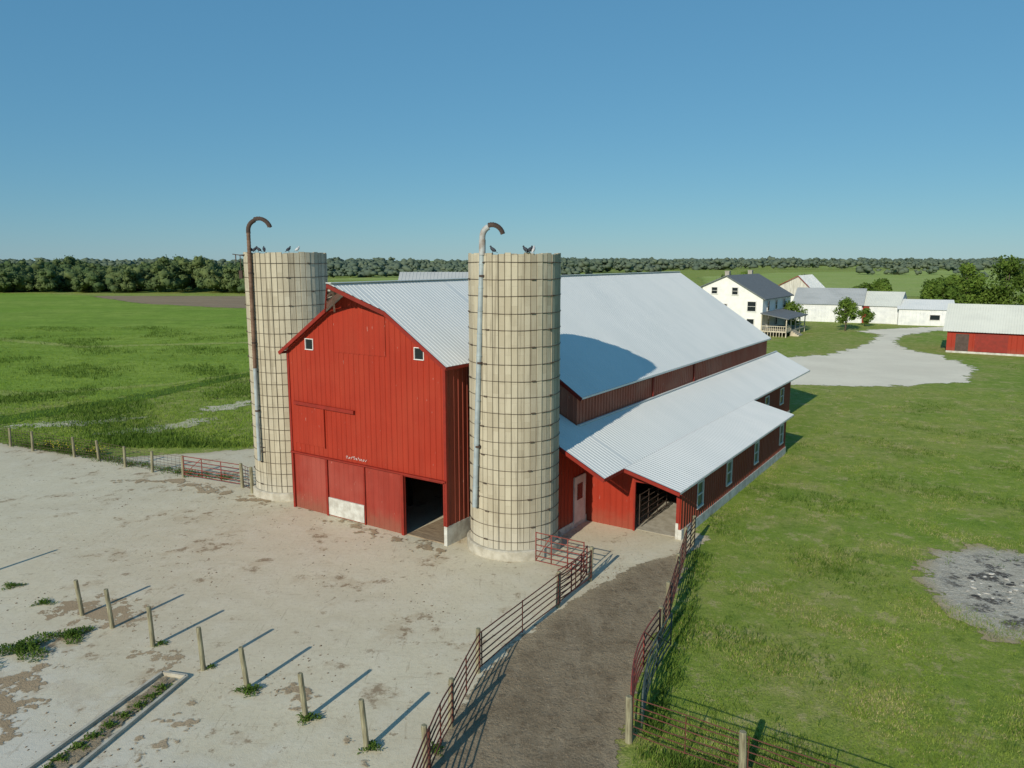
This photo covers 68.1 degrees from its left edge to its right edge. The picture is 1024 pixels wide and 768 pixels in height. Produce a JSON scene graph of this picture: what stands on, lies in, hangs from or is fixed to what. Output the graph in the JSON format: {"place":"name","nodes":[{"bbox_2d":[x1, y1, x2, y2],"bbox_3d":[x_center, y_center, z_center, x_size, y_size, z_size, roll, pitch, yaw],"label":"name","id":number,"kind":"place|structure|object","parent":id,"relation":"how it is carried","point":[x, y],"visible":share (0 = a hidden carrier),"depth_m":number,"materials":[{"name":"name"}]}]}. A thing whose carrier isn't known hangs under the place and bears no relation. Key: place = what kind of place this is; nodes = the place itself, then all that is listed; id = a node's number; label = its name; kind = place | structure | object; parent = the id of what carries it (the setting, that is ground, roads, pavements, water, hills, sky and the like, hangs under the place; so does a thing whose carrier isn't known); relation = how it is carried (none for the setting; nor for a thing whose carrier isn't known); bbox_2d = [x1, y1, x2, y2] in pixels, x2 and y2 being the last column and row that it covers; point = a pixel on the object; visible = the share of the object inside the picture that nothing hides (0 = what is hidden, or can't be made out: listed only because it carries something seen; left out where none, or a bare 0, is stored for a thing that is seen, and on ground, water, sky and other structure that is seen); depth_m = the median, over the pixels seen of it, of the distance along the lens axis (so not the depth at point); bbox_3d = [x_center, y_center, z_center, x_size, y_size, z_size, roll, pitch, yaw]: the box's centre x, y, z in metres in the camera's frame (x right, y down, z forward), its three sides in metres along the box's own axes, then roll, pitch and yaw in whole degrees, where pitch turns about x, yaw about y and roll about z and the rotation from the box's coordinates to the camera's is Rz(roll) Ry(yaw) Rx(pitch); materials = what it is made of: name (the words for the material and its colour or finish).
{"place":"outdoors","nodes":[
{"label":"outdoors","id":0,"kind":"place"},
{"bbox_2d":[0,372,246,396],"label":"mown track","id":1,"kind":"structure","parent":0,"point":[7,393],"depth_m":72.23,"materials":[{"name":"green plant"}]},
{"bbox_2d":[0,338,247,347],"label":"mown track","id":2,"kind":"structure","parent":0,"point":[23,341],"depth_m":109.10,"materials":[{"name":"green plant"}]},
{"bbox_2d":[0,293,249,400],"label":"meadow","id":3,"kind":"structure","parent":0,"point":[24,310],"depth_m":122.24,"materials":[{"name":"green plant"}]},
{"bbox_2d":[0,372,249,423],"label":"long grass strip","id":4,"kind":"object","parent":3,"relation":"on","point":[148,396],"visible":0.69,"depth_m":65.98,"materials":[{"name":"green plant"}]},
{"bbox_2d":[0,326,253,448],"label":"meadow grass","id":5,"kind":"structure","parent":3,"relation":"on","point":[243,444],"depth_m":65.56,"materials":[{"name":"green plant"}]},
{"bbox_2d":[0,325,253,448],"bbox_3d":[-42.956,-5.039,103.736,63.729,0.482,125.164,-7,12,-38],"label":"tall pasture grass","id":6,"kind":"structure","parent":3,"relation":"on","point":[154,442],"depth_m":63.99,"materials":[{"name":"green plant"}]},
{"bbox_2d":[96,296,245,307],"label":"ploughed field","id":7,"kind":"structure","parent":0,"point":[225,301],"depth_m":228.22,"materials":[{"name":"soil"}]},
{"bbox_2d":[398,272,467,280],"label":"hay barn","id":8,"kind":"structure","parent":0,"point":[417,276],"depth_m":64.38,"materials":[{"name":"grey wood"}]},
{"bbox_2d":[328,272,637,280],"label":"crop field","id":9,"kind":"structure","parent":0,"point":[388,278],"depth_m":502.67,"materials":[{"name":"green plant"}]},
{"bbox_2d":[0,261,1023,767],"bbox_3d":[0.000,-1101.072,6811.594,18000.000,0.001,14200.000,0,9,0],"label":"ground","id":10,"kind":"structure","parent":0,"point":[996,375],"depth_m":31.18,"materials":[{"name":"green plant"}]},
{"bbox_2d":[37,439,58,448],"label":"flowering weeds","id":11,"kind":"object","parent":10,"relation":"on","point":[47,444],"visible":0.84,"depth_m":48.78,"materials":[{"name":"green plant"}]},
{"bbox_2d":[0,416,146,428],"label":"gravel patch","id":12,"kind":"object","parent":10,"relation":"on","point":[62,423],"visible":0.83,"depth_m":56.27,"materials":[{"name":"grey gravel"}]},
{"bbox_2d":[0,254,244,293],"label":"woodland","id":13,"kind":"object","parent":10,"relation":"on","point":[68,274],"depth_m":284.11,"materials":[{"name":"green plant"}]},
{"bbox_2d":[94,418,220,434],"bbox_3d":[-25.200,3.162,54.879,10.394,0.001,4.879,-9,13,-44],"label":"gravel patch","id":14,"kind":"object","parent":10,"relation":"on","point":[184,422],"visible":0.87,"depth_m":55.58,"materials":[{"name":"grey gravel"}]},
{"bbox_2d":[192,400,250,413],"bbox_3d":[-23.720,1.905,62.567,4.554,0.001,9.487,3,10,18],"label":"gravel patch","id":15,"kind":"object","parent":10,"relation":"on","point":[228,406],"visible":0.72,"depth_m":62.80,"materials":[{"name":"grey gravel"}]},
{"bbox_2d":[0,443,710,767],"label":"yard","id":16,"kind":"structure","parent":10,"relation":"on","point":[254,608],"depth_m":26.50,"materials":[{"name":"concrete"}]},
{"bbox_2d":[1,582,26,590],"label":"weed clump","id":17,"kind":"object","parent":16,"relation":"on","point":[7,584],"visible":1,"depth_m":28.20,"materials":[{"name":"green plant"}]},
{"bbox_2d":[0,631,51,662],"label":"weed clump","id":18,"kind":"object","parent":16,"relation":"on","point":[18,648],"visible":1,"depth_m":23.42,"materials":[{"name":"green plant"}]},
{"bbox_2d":[0,663,69,744],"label":"soil patch","id":19,"kind":"object","parent":16,"relation":"on","point":[8,706],"visible":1,"depth_m":20.97,"materials":[{"name":"brown soil"}]},
{"bbox_2d":[52,443,76,450],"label":"flowering weeds","id":20,"kind":"object","parent":16,"relation":"on","point":[65,447],"visible":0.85,"depth_m":47.98,"materials":[{"name":"green plant"}]},
{"bbox_2d":[46,625,94,644],"bbox_3d":[-14.312,8.038,24.395,1.444,0.242,1.268,0,9,0],"label":"weed clump","id":21,"kind":"object","parent":16,"relation":"on","point":[72,632],"visible":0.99,"depth_m":24.34,"materials":[{"name":"green plant"}]},
{"bbox_2d":[73,579,84,615],"bbox_3d":[-14.747,7.315,25.802,0.252,1.351,0.145,-3,10,-18],"label":"fence post","id":22,"kind":"object","parent":16,"relation":"on","point":[79,598],"visible":1,"depth_m":25.75,"materials":[{"name":"brown wood"}]},
{"bbox_2d":[76,445,100,454],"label":"flowering weeds","id":23,"kind":"object","parent":16,"relation":"on","point":[87,449],"visible":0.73,"depth_m":47.42,"materials":[{"name":"green plant"}]},
{"bbox_2d":[0,427,184,477],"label":"wire fence","id":24,"kind":"object","parent":16,"relation":"on","point":[73,449],"visible":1,"depth_m":45.71,"materials":[{"name":"grey wood"}]},
{"bbox_2d":[84,446,108,455],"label":"flowering weeds","id":25,"kind":"object","parent":16,"relation":"on","point":[94,452],"visible":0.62,"depth_m":47.09,"materials":[{"name":"green plant"}]},
{"bbox_2d":[38,593,158,631],"bbox_3d":[-14.200,7.896,26.014,5.200,0.001,3.400,0,9,0],"label":"soil patch","id":26,"kind":"object","parent":16,"relation":"on","point":[96,612],"visible":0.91,"depth_m":26.18,"materials":[{"name":"brown soil"}]},
{"bbox_2d":[28,597,57,605],"bbox_3d":[-16.528,7.688,26.835,0.886,0.150,0.822,0,9,0],"label":"weed clump","id":27,"kind":"object","parent":26,"relation":"on","point":[45,601],"visible":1,"depth_m":26.74,"materials":[{"name":"green plant"}]},
{"bbox_2d":[104,588,114,628],"bbox_3d":[-13.253,7.422,24.924,0.251,1.422,0.153,0,9,0],"label":"fence post","id":28,"kind":"object","parent":26,"relation":"on","point":[109,609],"visible":1,"depth_m":24.87,"materials":[{"name":"brown wood"}]},
{"bbox_2d":[26,670,187,767],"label":"feed bunk","id":29,"kind":"object","parent":16,"relation":"on","point":[105,743],"visible":1,"depth_m":19.86,"materials":[{"name":"concrete"}]},
{"bbox_2d":[48,676,175,767],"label":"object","id":30,"kind":"structure","parent":29,"relation":"in","point":[76,755],"depth_m":19.44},
{"bbox_2d":[41,682,172,767],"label":"weeds","id":31,"kind":"object","parent":30,"relation":"on","point":[78,745],"visible":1,"depth_m":19.60,"materials":[{"name":"green plant"}]},
{"bbox_2d":[153,640,168,647],"bbox_3d":[-11.083,8.172,23.932,0.464,0.121,0.375,-2,10,-15],"label":"weed clump","id":32,"kind":"object","parent":16,"relation":"on","point":[160,642],"visible":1,"depth_m":23.91,"materials":[{"name":"green plant"}]},
{"bbox_2d":[126,648,199,672],"bbox_3d":[-10.341,8.401,22.898,4.603,0.001,1.860,7,11,35],"label":"soil patch","id":33,"kind":"object","parent":16,"relation":"on","point":[180,656],"visible":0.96,"depth_m":23.14,"materials":[{"name":"brown soil"}]},
{"bbox_2d":[146,606,155,646],"bbox_3d":[-11.319,7.630,23.742,0.184,1.385,0.153,0,9,0],"label":"fence post","id":34,"kind":"object","parent":33,"relation":"on","point":[150,626],"visible":1,"depth_m":23.69,"materials":[{"name":"brown wood"}]},
{"bbox_2d":[134,698,199,767],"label":"soil patch","id":35,"kind":"object","parent":16,"relation":"on","point":[161,743],"visible":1,"depth_m":19.71,"materials":[{"name":"brown soil"}]},
{"bbox_2d":[81,477,309,510],"bbox_3d":[-16.388,5.558,40.194,15.687,0.001,3.246,3,10,19],"label":"soil patch","id":36,"kind":"object","parent":16,"relation":"on","point":[179,481],"visible":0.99,"depth_m":40.41,"materials":[{"name":"brown soil"}]},
{"bbox_2d":[196,626,205,670],"bbox_3d":[-9.183,7.847,22.364,0.210,1.405,0.163,0,9,0],"label":"fence post","id":37,"kind":"object","parent":16,"relation":"on","point":[201,650],"visible":1,"depth_m":22.31,"materials":[{"name":"brown wood"}]},
{"bbox_2d":[0,465,460,766],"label":"dung crumbs","id":38,"kind":"object","parent":16,"relation":"on","point":[193,624],"visible":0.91,"depth_m":25.66,"materials":[{"name":"soil"}]},
{"bbox_2d":[238,646,248,686],"bbox_3d":[-7.552,8.044,21.361,0.262,1.346,0.146,-3,10,-17],"label":"fence post","id":39,"kind":"object","parent":16,"relation":"on","point":[243,665],"visible":0.86,"depth_m":21.29,"materials":[{"name":"brown wood"}]},
{"bbox_2d":[239,463,253,492],"bbox_3d":[-13.991,4.950,39.907,0.198,1.462,1.502,-8,12,-41],"label":"wire fence","id":40,"kind":"object","parent":16,"relation":"on","point":[241,469],"visible":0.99,"depth_m":40.03,"materials":[{"name":"brown wood"}]},
{"bbox_2d":[182,456,239,483],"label":"farm gate","id":41,"kind":"structure","parent":40,"relation":"attached to","point":[201,470],"depth_m":41.35,"materials":[{"name":"red metal"}]},
{"bbox_2d":[232,682,261,697],"bbox_3d":[-7.455,8.558,21.241,0.817,0.220,0.649,0,9,0],"label":"weed clump","id":42,"kind":"object","parent":16,"relation":"on","point":[247,689],"visible":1,"depth_m":21.24,"materials":[{"name":"green plant"}]},
{"bbox_2d":[232,216,328,501],"bbox_3d":[-11.546,-1.273,39.157,4.533,14.281,4.360,0,9,0],"label":"silo","id":43,"kind":"object","parent":16,"relation":"on","point":[285,297],"visible":0.62,"depth_m":37.28,"materials":[{"name":"concrete"}]},
{"bbox_2d":[270,682,323,715],"bbox_3d":[-6.100,8.718,20.880,2.200,0.001,2.400,0,9,0],"label":"soil patch","id":44,"kind":"object","parent":16,"relation":"on","point":[294,689],"visible":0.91,"depth_m":21.30,"materials":[{"name":"brown soil"}]},
{"bbox_2d":[297,672,307,720],"bbox_3d":[-5.493,8.246,19.927,0.242,1.406,0.146,-3,10,-18],"label":"fence post","id":45,"kind":"object","parent":44,"relation":"on","point":[302,694],"visible":0.94,"depth_m":19.86,"materials":[{"name":"brown wood"}]},
{"bbox_2d":[297,712,322,725],"bbox_3d":[-5.362,8.768,20.020,0.689,0.194,0.641,-4,10,-24],"label":"weed clump","id":46,"kind":"object","parent":44,"relation":"on","point":[303,718],"visible":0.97,"depth_m":19.95,"materials":[{"name":"green plant"}]},
{"bbox_2d":[332,729,372,766],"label":"soil patch","id":47,"kind":"object","parent":16,"relation":"on","point":[346,740],"visible":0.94,"depth_m":18.99,"materials":[{"name":"brown soil"}]},
{"bbox_2d":[358,698,368,750],"bbox_3d":[-3.648,8.439,18.704,0.241,1.420,0.156,0,9,0],"label":"fence post","id":48,"kind":"object","parent":47,"relation":"on","point":[365,736],"visible":0.96,"depth_m":18.64,"materials":[{"name":"brown wood"}]},
{"bbox_2d":[357,739,384,753],"bbox_3d":[-3.473,8.983,18.808,0.684,0.167,0.562,0,9,0],"label":"weed clump","id":49,"kind":"object","parent":47,"relation":"on","point":[371,744],"visible":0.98,"depth_m":18.76,"materials":[{"name":"green plant"}]},
{"bbox_2d":[7,440,722,767],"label":"fringe grass","id":50,"kind":"structure","parent":16,"relation":"on","point":[655,724],"depth_m":23.05,"materials":[{"name":"green plant"}]},
{"bbox_2d":[309,509,445,556],"bbox_3d":[-6.384,6.551,34.069,10.806,0.001,1.674,7,12,38],"label":"soil patch","id":51,"kind":"object","parent":16,"relation":"on","point":[429,547],"visible":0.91,"depth_m":32.86,"materials":[{"name":"brown soil"}]},
{"bbox_2d":[467,222,561,561],"bbox_3d":[0.100,0.304,31.461,4.060,13.651,4.060,0,9,0],"label":"silo","id":52,"kind":"object","parent":16,"relation":"on","point":[514,326],"visible":0.99,"depth_m":29.99,"materials":[{"name":"concrete"}]},
{"bbox_2d":[535,532,584,570],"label":"farm gate","id":53,"kind":"structure","parent":16,"relation":"on","point":[551,536],"depth_m":29.63,"materials":[{"name":"red metal"}]},
{"bbox_2d":[657,515,695,646],"bbox_3d":[6.117,6.919,28.058,0.339,1.397,9.398,3,10,19],"label":"pipe fence","id":54,"kind":"object","parent":16,"relation":"on","point":[668,601],"visible":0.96,"depth_m":27.28,"materials":[{"name":"red metal"}]},
{"bbox_2d":[630,609,660,703],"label":"farm gate","id":55,"kind":"structure","parent":54,"relation":"attached to","point":[634,679],"depth_m":21.95,"materials":[{"name":"red metal"}]},
{"bbox_2d":[411,546,593,767],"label":"pipe fence","id":56,"kind":"object","parent":10,"relation":"on","point":[426,753],"visible":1,"depth_m":21.70,"materials":[{"name":"brown metal"}]},
{"bbox_2d":[558,545,587,597],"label":"farm gate","id":57,"kind":"structure","parent":56,"relation":"attached to","point":[586,561],"depth_m":27.79,"materials":[{"name":"red metal"}]},
{"bbox_2d":[0,256,1023,277],"bbox_3d":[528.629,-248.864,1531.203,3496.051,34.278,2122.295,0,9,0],"label":"distant woodland","id":58,"kind":"object","parent":10,"relation":"on","point":[360,267],"visible":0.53,"depth_m":904.27,"materials":[{"name":"green plant"}]},
{"bbox_2d":[278,271,809,545],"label":"barn","id":59,"kind":"structure","parent":10,"relation":"on","point":[675,414],"depth_m":35.33,"materials":[{"name":"red paint"}]},
{"bbox_2d":[305,338,313,349],"bbox_3d":[-9.427,-1.852,35.201,0.540,0.530,0.095,6,11,33],"label":"window","id":60,"kind":"structure","parent":59,"relation":"in","point":[308,342],"depth_m":35.23,"materials":[{"name":"white paint"}]},
{"bbox_2d":[294,405,325,447],"bbox_3d":[-9.599,1.995,35.902,2.070,1.880,0.090,6,11,33],"label":"hay door","id":61,"kind":"structure","parent":59,"relation":"in","point":[310,428],"depth_m":35.87,"materials":[{"name":"red paint"}]},
{"bbox_2d":[414,347,423,360],"bbox_3d":[-3.876,-1.262,31.591,0.540,0.530,0.095,6,11,33],"label":"window","id":62,"kind":"structure","parent":59,"relation":"in","point":[418,354],"depth_m":31.63,"materials":[{"name":"white paint"}]},
{"bbox_2d":[575,476,584,522],"bbox_3d":[3.071,5.262,34.577,0.078,2.060,0.860,6,11,33],"label":"door","id":63,"kind":"structure","parent":59,"relation":"in","point":[579,514],"depth_m":34.57,"materials":[{"name":"white wood"}]},
{"bbox_2d":[696,479,704,509],"bbox_3d":[8.585,5.022,34.558,0.110,1.240,0.840,6,11,33],"label":"window","id":64,"kind":"structure","parent":59,"relation":"in","point":[700,486],"depth_m":34.66,"materials":[{"name":"white paint"}]},
{"bbox_2d":[726,459,732,486],"bbox_3d":[10.897,4.456,38.018,0.110,1.240,0.840,6,11,33],"label":"window","id":65,"kind":"structure","parent":59,"relation":"in","point":[729,466],"depth_m":38.10,"materials":[{"name":"white paint"}]},
{"bbox_2d":[754,440,759,464],"bbox_3d":[13.539,3.810,41.973,0.110,1.240,0.840,6,11,33],"label":"window","id":66,"kind":"structure","parent":59,"relation":"in","point":[756,450],"depth_m":42.10,"materials":[{"name":"white paint"}]},
{"bbox_2d":[765,395,769,405],"bbox_3d":[17.947,1.467,53.331,0.110,1.240,1.040,6,11,33],"label":"window","id":67,"kind":"structure","parent":59,"relation":"in","point":[767,398],"depth_m":53.44,"materials":[{"name":"white paint"}]},
{"bbox_2d":[779,424,783,445],"bbox_3d":[16.513,3.083,46.421,0.110,1.240,0.840,6,11,33],"label":"window","id":68,"kind":"structure","parent":59,"relation":"in","point":[781,433],"depth_m":46.52,"materials":[{"name":"white paint"}]},
{"bbox_2d":[779,387,783,404],"bbox_3d":[20.204,0.915,56.709,0.110,1.240,1.040,6,11,33],"label":"window","id":69,"kind":"structure","parent":59,"relation":"in","point":[781,401],"depth_m":56.83,"materials":[{"name":"white paint"}]},
{"bbox_2d":[431,555,687,767],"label":"dirt lane","id":70,"kind":"structure","parent":10,"relation":"on","point":[494,681],"depth_m":21.46,"materials":[{"name":"soil"}]},
{"bbox_2d":[431,741,444,756],"bbox_3d":[-1.952,8.973,18.676,0.585,0.219,0.524,0,9,0],"label":"weed clump","id":71,"kind":"object","parent":70,"relation":"on","point":[441,747],"visible":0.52,"depth_m":18.67,"materials":[{"name":"green plant"}]},
{"bbox_2d":[641,613,672,730],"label":"farm gate","id":72,"kind":"structure","parent":10,"relation":"on","point":[646,686],"depth_m":21.62,"materials":[{"name":"red metal"}]},
{"bbox_2d":[625,695,841,767],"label":"pipe fence","id":73,"kind":"object","parent":10,"relation":"on","point":[743,755],"visible":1,"depth_m":18.08,"materials":[{"name":"brown metal"}]},
{"bbox_2d":[700,270,807,337],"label":"farmhouse","id":74,"kind":"object","parent":10,"relation":"on","point":[757,301],"visible":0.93,"depth_m":123.87,"materials":[{"name":"white"}]},
{"bbox_2d":[711,286,717,293],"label":"window","id":75,"kind":"structure","parent":74,"relation":"in","point":[714,290],"depth_m":124.97,"materials":[{"name":"glass"}]},
{"bbox_2d":[731,287,738,294],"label":"window","id":76,"kind":"structure","parent":74,"relation":"in","point":[735,290],"depth_m":123.12,"materials":[{"name":"glass"}]},
{"bbox_2d":[746,301,756,311],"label":"window","id":77,"kind":"structure","parent":74,"relation":"in","point":[751,305],"depth_m":121.99,"materials":[{"name":"glass"}]},
{"bbox_2d":[784,300,807,325],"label":"tree","id":78,"kind":"object","parent":10,"relation":"on","point":[791,306],"visible":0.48,"depth_m":131.65,"materials":[{"name":"green plant"}]},
{"bbox_2d":[793,287,866,322],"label":"machine shed","id":79,"kind":"structure","parent":10,"relation":"on","point":[820,304],"depth_m":150.41,"materials":[{"name":"white metal"}]},
{"bbox_2d":[832,296,859,330],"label":"tree","id":80,"kind":"object","parent":10,"relation":"on","point":[848,305],"visible":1,"depth_m":129.46,"materials":[{"name":"green plant"}]},
{"bbox_2d":[857,308,874,325],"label":"tree","id":81,"kind":"object","parent":10,"relation":"on","point":[869,315],"visible":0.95,"depth_m":138.65,"materials":[{"name":"green plant"}]},
{"bbox_2d":[852,282,879,290],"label":"tree","id":82,"kind":"object","parent":10,"relation":"on","point":[868,286],"visible":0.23,"depth_m":211.72,"materials":[{"name":"green plant"}]},
{"bbox_2d":[872,278,889,284],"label":"tree","id":83,"kind":"object","parent":10,"relation":"on","point":[885,280],"visible":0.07,"depth_m":237.52,"materials":[{"name":"green plant"}]},
{"bbox_2d":[871,281,892,291],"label":"tree","id":84,"kind":"object","parent":10,"relation":"on","point":[882,286],"visible":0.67,"depth_m":222.73,"materials":[{"name":"green plant"}]},
{"bbox_2d":[788,327,977,386],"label":"gravel drive","id":85,"kind":"structure","parent":10,"relation":"on","point":[885,360],"depth_m":86.55,"materials":[{"name":"grey gravel"}]},
{"bbox_2d":[861,291,906,323],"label":"machine shed","id":86,"kind":"structure","parent":10,"relation":"on","point":[882,305],"depth_m":145.40,"materials":[{"name":"white metal"}]},
{"bbox_2d":[871,308,891,323],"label":"sliding door","id":87,"kind":"structure","parent":86,"relation":"in","point":[882,315],"depth_m":144.79,"materials":[{"name":"white metal"}]},
{"bbox_2d":[897,299,954,325],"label":"white shed","id":88,"kind":"structure","parent":10,"relation":"on","point":[924,312],"depth_m":141.15,"materials":[{"name":"metal"}]},
{"bbox_2d":[929,315,940,320],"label":"window","id":89,"kind":"structure","parent":88,"relation":"in","point":[931,317],"depth_m":139.79,"materials":[{"name":"glass"}]},
{"bbox_2d":[919,280,942,299],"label":"tree","id":90,"kind":"object","parent":10,"relation":"on","point":[927,292],"visible":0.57,"depth_m":225.28,"materials":[{"name":"green plant"}]},
{"bbox_2d":[919,275,947,294],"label":"tree","id":91,"kind":"object","parent":10,"relation":"on","point":[939,279],"visible":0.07,"depth_m":234.19,"materials":[{"name":"green plant"}]},
{"bbox_2d":[932,276,966,303],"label":"tree","id":92,"kind":"object","parent":10,"relation":"on","point":[947,289],"visible":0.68,"depth_m":178.56,"materials":[{"name":"green plant"}]},
{"bbox_2d":[905,542,1023,643],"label":"ash patch","id":93,"kind":"object","parent":10,"relation":"on","point":[952,582],"visible":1,"depth_m":28.27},
{"bbox_2d":[966,569,1023,606],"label":"ash debris","id":94,"kind":"object","parent":93,"relation":"on","point":[993,577],"visible":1,"depth_m":28.25,"materials":[{"name":"grey wood"}]},
{"bbox_2d":[948,262,993,303],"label":"tree","id":95,"kind":"object","parent":10,"relation":"on","point":[971,283],"visible":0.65,"depth_m":184.39,"materials":[{"name":"green plant"}]},
{"bbox_2d":[943,303,1023,356],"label":"shed","id":96,"kind":"structure","parent":10,"relation":"on","point":[990,329],"depth_m":98.36,"materials":[{"name":"red paint"}]},
{"bbox_2d":[954,334,968,351],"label":"door","id":97,"kind":"structure","parent":96,"relation":"in","point":[962,340],"depth_m":98.98,"materials":[{"name":"brown wood"}]},
{"bbox_2d":[974,334,1008,352],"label":"sliding door","id":98,"kind":"structure","parent":96,"relation":"in","point":[983,342],"depth_m":97.20,"materials":[{"name":"red paint"}]},
{"bbox_2d":[982,254,1023,304],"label":"tree","id":99,"kind":"object","parent":10,"relation":"on","point":[1010,267],"visible":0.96,"depth_m":182.89,"materials":[{"name":"green plant"}]},
{"bbox_2d":[1016,293,1023,304],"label":"tree","id":100,"kind":"object","parent":10,"relation":"on","point":[1020,299],"visible":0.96,"depth_m":178.01,"materials":[{"name":"green plant"}]},
{"bbox_2d":[0,0,1023,260],"label":"sky","id":101,"kind":"structure","parent":0,"point":[131,130],"materials":[{"name":"blue"}]},
{"bbox_2d":[780,274,824,301],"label":"old barn","id":102,"kind":"structure","parent":0,"point":[792,285],"depth_m":201.49,"materials":[{"name":"white wood"}]},
{"bbox_2d":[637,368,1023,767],"bbox_3d":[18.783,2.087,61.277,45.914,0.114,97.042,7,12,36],"label":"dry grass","id":103,"kind":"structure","parent":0,"point":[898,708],"depth_m":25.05,"materials":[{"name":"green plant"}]},
{"bbox_2d":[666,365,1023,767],"bbox_3d":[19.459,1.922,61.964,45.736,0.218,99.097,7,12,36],"label":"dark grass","id":104,"kind":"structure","parent":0,"point":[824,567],"depth_m":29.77,"materials":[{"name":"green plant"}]},
{"bbox_2d":[699,270,1023,296],"bbox_3d":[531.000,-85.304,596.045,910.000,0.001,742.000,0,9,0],"label":"crop field","id":105,"kind":"structure","parent":0,"point":[909,283],"depth_m":502.67,"materials":[{"name":"green plant"}]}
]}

